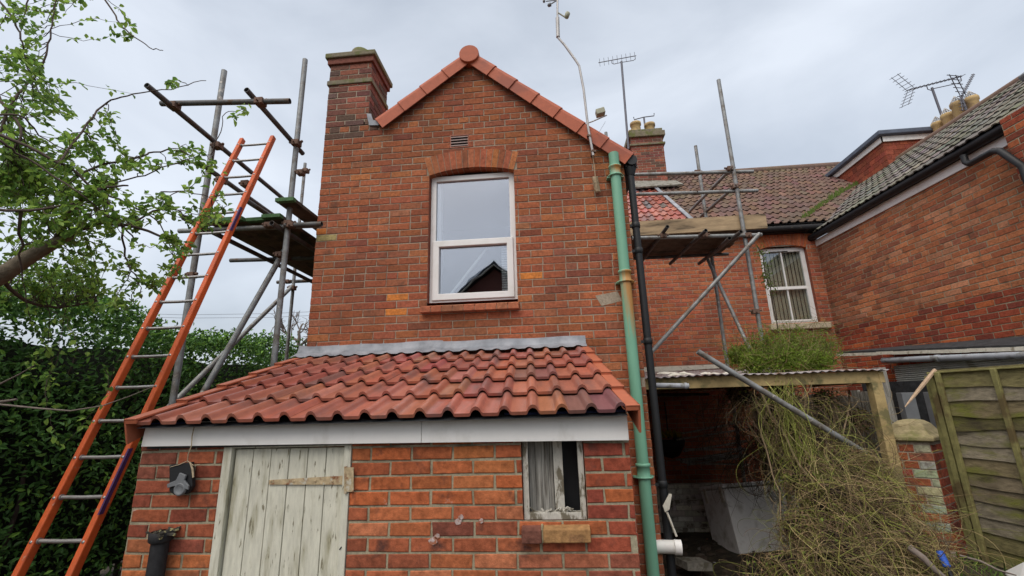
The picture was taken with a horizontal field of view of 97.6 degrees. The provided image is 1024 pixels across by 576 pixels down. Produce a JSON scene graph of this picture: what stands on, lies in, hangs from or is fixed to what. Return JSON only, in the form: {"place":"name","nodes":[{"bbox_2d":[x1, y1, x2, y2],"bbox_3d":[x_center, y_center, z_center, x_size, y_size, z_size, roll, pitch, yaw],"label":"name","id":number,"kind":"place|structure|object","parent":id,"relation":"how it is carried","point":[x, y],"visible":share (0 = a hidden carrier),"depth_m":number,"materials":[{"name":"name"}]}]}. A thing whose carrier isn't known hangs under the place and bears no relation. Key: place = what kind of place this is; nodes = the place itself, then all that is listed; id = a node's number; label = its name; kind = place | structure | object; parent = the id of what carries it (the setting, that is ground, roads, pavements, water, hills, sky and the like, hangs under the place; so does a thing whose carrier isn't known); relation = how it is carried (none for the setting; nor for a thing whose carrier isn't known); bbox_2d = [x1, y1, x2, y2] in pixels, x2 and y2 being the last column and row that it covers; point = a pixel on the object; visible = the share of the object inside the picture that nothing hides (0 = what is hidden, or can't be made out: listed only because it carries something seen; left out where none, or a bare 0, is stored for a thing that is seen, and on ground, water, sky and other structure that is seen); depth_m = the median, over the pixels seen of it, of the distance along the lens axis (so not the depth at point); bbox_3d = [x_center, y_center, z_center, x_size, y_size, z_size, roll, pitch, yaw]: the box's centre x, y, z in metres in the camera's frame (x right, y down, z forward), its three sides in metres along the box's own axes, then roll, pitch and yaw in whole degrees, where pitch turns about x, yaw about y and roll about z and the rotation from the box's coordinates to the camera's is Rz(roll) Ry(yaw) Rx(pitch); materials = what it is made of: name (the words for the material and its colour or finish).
{"place":"outdoors","nodes":[
{"label":"outdoors","id":0,"kind":"place"},
{"bbox_2d":[160,316,288,317],"bbox_3d":[-20.030,1.882,32.470,22.146,0.795,0.024,-3,-14,5],"label":"overhead wire","id":1,"kind":"object","parent":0,"point":[240,317],"visible":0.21,"depth_m":32.28,"materials":[{"name":"metal"}]},
{"bbox_2d":[167,312,296,314],"bbox_3d":[-20.071,1.631,32.537,22.188,0.764,0.024,-3,-14,5],"label":"overhead wire","id":2,"kind":"object","parent":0,"point":[218,314],"visible":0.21,"depth_m":32.63,"materials":[{"name":"metal"}]},
{"bbox_2d":[0,0,1023,365],"label":"sky","id":3,"kind":"structure","parent":0,"point":[803,81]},
{"bbox_2d":[100,532,1006,575],"bbox_3d":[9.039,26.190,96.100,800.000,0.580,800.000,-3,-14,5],"label":"ground","id":4,"kind":"structure","parent":0,"point":[691,550],"depth_m":5.63,"materials":[{"name":"soil"}]},
{"bbox_2d":[0,0,250,448],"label":"overhanging tree","id":5,"kind":"object","parent":4,"relation":"on","point":[26,177],"visible":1,"depth_m":2.56,"materials":[{"name":"green plant"}]},
{"bbox_2d":[11,135,275,575],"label":"ladder","id":6,"kind":"object","parent":4,"relation":"on","point":[37,539],"visible":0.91,"depth_m":3.40,"materials":[{"name":"orange metal"}]},
{"bbox_2d":[0,277,306,575],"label":"hedge","id":7,"kind":"object","parent":4,"relation":"on","point":[35,461],"visible":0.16,"depth_m":4.48,"materials":[{"name":"green plant"}]},
{"bbox_2d":[145,526,180,575],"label":"iron pipe","id":8,"kind":"object","parent":4,"relation":"on","point":[159,541],"visible":1,"depth_m":2.37,"materials":[{"name":"black metal"}]},
{"bbox_2d":[144,58,322,405],"bbox_3d":[-2.828,0.504,5.740,1.628,5.941,4.317,-1,-14,-3],"label":"scaffold","id":9,"kind":"object","parent":4,"relation":"on","point":[283,240],"visible":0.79,"depth_m":4.83,"materials":[{"name":"grey metal"}]},
{"bbox_2d":[270,309,308,348],"bbox_3d":[-11.769,4.839,24.130,6.315,7.262,4.072,-6,-15,18],"label":"bare tree","id":10,"kind":"object","parent":4,"relation":"on","point":[298,332],"visible":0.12,"depth_m":23.60,"materials":[{"name":"grey plant"}]},
{"bbox_2d":[121,335,640,575],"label":"outhouse","id":11,"kind":"structure","parent":4,"relation":"on","point":[499,462],"depth_m":2.45,"materials":[{"name":"brick"}]},
{"bbox_2d":[167,427,199,495],"bbox_3d":[-1.830,0.963,2.515,0.186,0.372,0.050,-3,-14,5],"label":"security light","id":12,"kind":"object","parent":11,"relation":"hanging from","point":[182,481],"visible":0.98,"depth_m":2.48,"materials":[{"name":"black plastic"}]},
{"bbox_2d":[222,447,353,575],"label":"door","id":13,"kind":"structure","parent":11,"relation":"in","point":[284,519],"depth_m":2.46,"materials":[{"name":"paint"}]},
{"bbox_2d":[522,441,586,519],"bbox_3d":[0.228,1.038,2.453,0.375,0.500,0.155,-3,-14,5],"label":"window frame","id":14,"kind":"structure","parent":11,"relation":"in","point":[553,471],"depth_m":2.44,"materials":[{"name":"white wood"}]},
{"bbox_2d":[302,45,727,575],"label":"brick house","id":15,"kind":"structure","parent":4,"relation":"on","point":[460,199],"depth_m":4.75,"materials":[{"name":"brick"}]},
{"bbox_2d":[429,172,517,302],"bbox_3d":[-0.410,-0.543,4.721,0.908,1.425,0.068,-3,-14,5],"label":"window frame","id":16,"kind":"structure","parent":15,"relation":"in","point":[434,296],"depth_m":4.66,"materials":[{"name":"white plastic"}]},
{"bbox_2d":[543,0,606,191],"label":"weather station","id":17,"kind":"object","parent":15,"relation":"attached to","point":[600,112],"visible":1,"depth_m":4.77,"materials":[{"name":"plastic"}]},
{"bbox_2d":[598,52,635,149],"bbox_3d":[3.012,-5.174,12.330,1.065,3.044,0.060,-3,-14,5],"label":"tv aerial","id":18,"kind":"object","parent":15,"relation":"attached to","point":[625,110],"visible":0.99,"depth_m":12.38,"materials":[{"name":"metal"}]},
{"bbox_2d":[633,113,654,123],"bbox_3d":[3.748,-4.652,12.646,0.601,0.593,0.050,-3,-14,5],"label":"aerial","id":19,"kind":"object","parent":15,"relation":"attached to","point":[643,118],"visible":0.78,"depth_m":12.68,"materials":[{"name":"metal"}]},
{"bbox_2d":[656,383,688,388],"bbox_3d":[1.511,0.935,4.284,0.347,0.069,0.060,-3,-14,5],"label":"grey pipe","id":20,"kind":"object","parent":15,"relation":"attached to","point":[673,385],"visible":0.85,"depth_m":4.26,"materials":[{"name":"plastic"}]},
{"bbox_2d":[661,402,684,457],"bbox_3d":[2.671,2.414,7.633,0.500,0.926,0.500,-3,-14,5],"label":"hanging basket","id":21,"kind":"object","parent":15,"relation":"attached to","point":[674,447],"visible":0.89,"depth_m":7.42,"materials":[{"name":"black metal"}]},
{"bbox_2d":[656,482,722,532],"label":"wall","id":22,"kind":"structure","parent":4,"relation":"on","point":[687,511],"depth_m":6.78,"materials":[{"name":"brick"}]},
{"bbox_2d":[675,557,712,570],"bbox_3d":[2.036,3.093,5.024,0.328,0.100,0.211,0,-14,-5],"label":"cement block","id":23,"kind":"object","parent":4,"relation":"on","point":[693,563],"depth_m":4.94,"materials":[{"name":"grey concrete"}]},
{"bbox_2d":[604,79,795,551],"bbox_3d":[2.679,0.161,6.574,2.016,6.712,1.362,-3,-14,5],"label":"scaffold","id":24,"kind":"object","parent":4,"relation":"on","point":[706,237],"visible":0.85,"depth_m":6.50,"materials":[{"name":"grey metal"}]},
{"bbox_2d":[753,243,780,334],"bbox_3d":[3.932,0.035,6.882,0.288,1.512,0.281,-3,-14,5],"label":"climbing tendril","id":25,"kind":"object","parent":24,"relation":"hanging from","point":[764,272],"visible":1,"depth_m":6.92,"materials":[{"name":"green plant"}]},
{"bbox_2d":[661,537,767,575],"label":"rubble","id":26,"kind":"object","parent":4,"relation":"on","point":[702,552],"visible":0.33,"depth_m":5.54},
{"bbox_2d":[699,480,811,553],"bbox_3d":[3.330,3.139,6.195,1.078,0.948,0.789,0,-15,-8],"label":"water tank","id":27,"kind":"object","parent":4,"relation":"on","point":[725,533],"visible":0.77,"depth_m":5.94,"materials":[{"name":"grey metal"}]},
{"bbox_2d":[644,364,913,530],"bbox_3d":[2.626,2.025,5.994,2.347,2.219,3.753,-3,-14,5],"label":"porch","id":28,"kind":"object","parent":4,"relation":"on","point":[873,380],"visible":0.69,"depth_m":4.39,"materials":[{"name":"beige wood"}]},
{"bbox_2d":[708,299,864,406],"bbox_3d":[3.241,0.702,5.207,2.055,1.457,1.441,1,-15,-12],"label":"roof shrub","id":29,"kind":"object","parent":28,"relation":"on","point":[783,355],"visible":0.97,"depth_m":4.97,"materials":[{"name":"green plant"}]},
{"bbox_2d":[755,390,891,522],"bbox_3d":[4.026,2.399,5.952,0.025,1.995,3.192,-3,-14,5],"label":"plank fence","id":30,"kind":"object","parent":4,"relation":"on","point":[862,396],"visible":0.09,"depth_m":5.08,"materials":[{"name":"brown wood"}]},
{"bbox_2d":[658,72,1023,486],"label":"terraced house","id":31,"kind":"structure","parent":4,"relation":"on","point":[920,231],"depth_m":7.08,"materials":[{"name":"brick"}]},
{"bbox_2d":[759,247,817,323],"bbox_3d":[5.104,-0.042,8.332,0.837,1.456,0.060,-3,-14,5],"label":"window frame","id":32,"kind":"structure","parent":31,"relation":"in","point":[807,286],"depth_m":8.30,"materials":[{"name":"white plastic"}]},
{"bbox_2d":[889,73,964,114],"bbox_3d":[8.859,-4.081,9.435,1.358,1.177,0.406,-3,-14,5],"label":"long aerial","id":33,"kind":"object","parent":31,"relation":"attached to","point":[936,99],"visible":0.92,"depth_m":9.45,"materials":[{"name":"metal"}]},
{"bbox_2d":[947,74,974,110],"bbox_3d":[9.120,-3.970,8.962,1.821,1.440,0.074,6,-16,-28],"label":"tv antenna","id":34,"kind":"object","parent":31,"relation":"attached to","point":[962,101],"visible":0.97,"depth_m":8.63,"materials":[{"name":"metal"}]},
{"bbox_2d":[676,359,1023,575],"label":"dry creeper","id":35,"kind":"object","parent":4,"relation":"on","point":[861,526],"visible":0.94,"depth_m":3.68,"materials":[{"name":"beige plant"}]},
{"bbox_2d":[696,349,863,452],"bbox_3d":[2.474,1.043,4.167,1.362,0.998,0.053,-3,-14,5],"label":"scaffold tube","id":36,"kind":"object","parent":35,"relation":"on","point":[767,393],"visible":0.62,"depth_m":4.15,"materials":[{"name":"grey metal"}]},
{"bbox_2d":[907,545,944,575],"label":"stick","id":37,"kind":"object","parent":35,"relation":"on","point":[918,554],"visible":0.94,"depth_m":3.07,"materials":[{"name":"beige wood"}]},
{"bbox_2d":[936,551,952,575],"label":"tool handle","id":38,"kind":"object","parent":35,"relation":"in","point":[943,558],"visible":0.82,"depth_m":3.08,"materials":[{"name":"blue plastic"}]},
{"bbox_2d":[959,554,1016,575],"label":"stick","id":39,"kind":"object","parent":35,"relation":"on","point":[977,560],"visible":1,"depth_m":3.08,"materials":[{"name":"wood"}]},
{"bbox_2d":[836,336,1023,427],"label":"side extension","id":40,"kind":"object","parent":4,"relation":"on","point":[910,379],"visible":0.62,"depth_m":5.25,"materials":[{"name":"white"}]},
{"bbox_2d":[892,419,967,557],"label":"brick pier","id":41,"kind":"structure","parent":4,"relation":"on","point":[922,436],"depth_m":4.11,"materials":[{"name":"brick"}]},
{"bbox_2d":[924,364,1023,569],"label":"fence panel","id":42,"kind":"object","parent":4,"relation":"on","point":[978,412],"visible":0.85,"depth_m":3.70,"materials":[{"name":"wood"}]},
{"bbox_2d":[905,369,936,406],"bbox_3d":[3.683,0.899,4.040,0.391,0.332,0.032,-1,-14,-4],"label":"broken batten","id":43,"kind":"object","parent":42,"relation":"hanging from","point":[923,383],"visible":1,"depth_m":4.04,"materials":[{"name":"brown wood"}]},
{"bbox_2d":[1005,562,1023,575],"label":"pale board","id":44,"kind":"object","parent":4,"relation":"on","point":[1017,570],"visible":0.75,"depth_m":3.15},
{"bbox_2d":[940,545,1023,575],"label":"grass","id":45,"kind":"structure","parent":0,"point":[986,566],"depth_m":3.56,"materials":[{"name":"green plant"}]}
]}

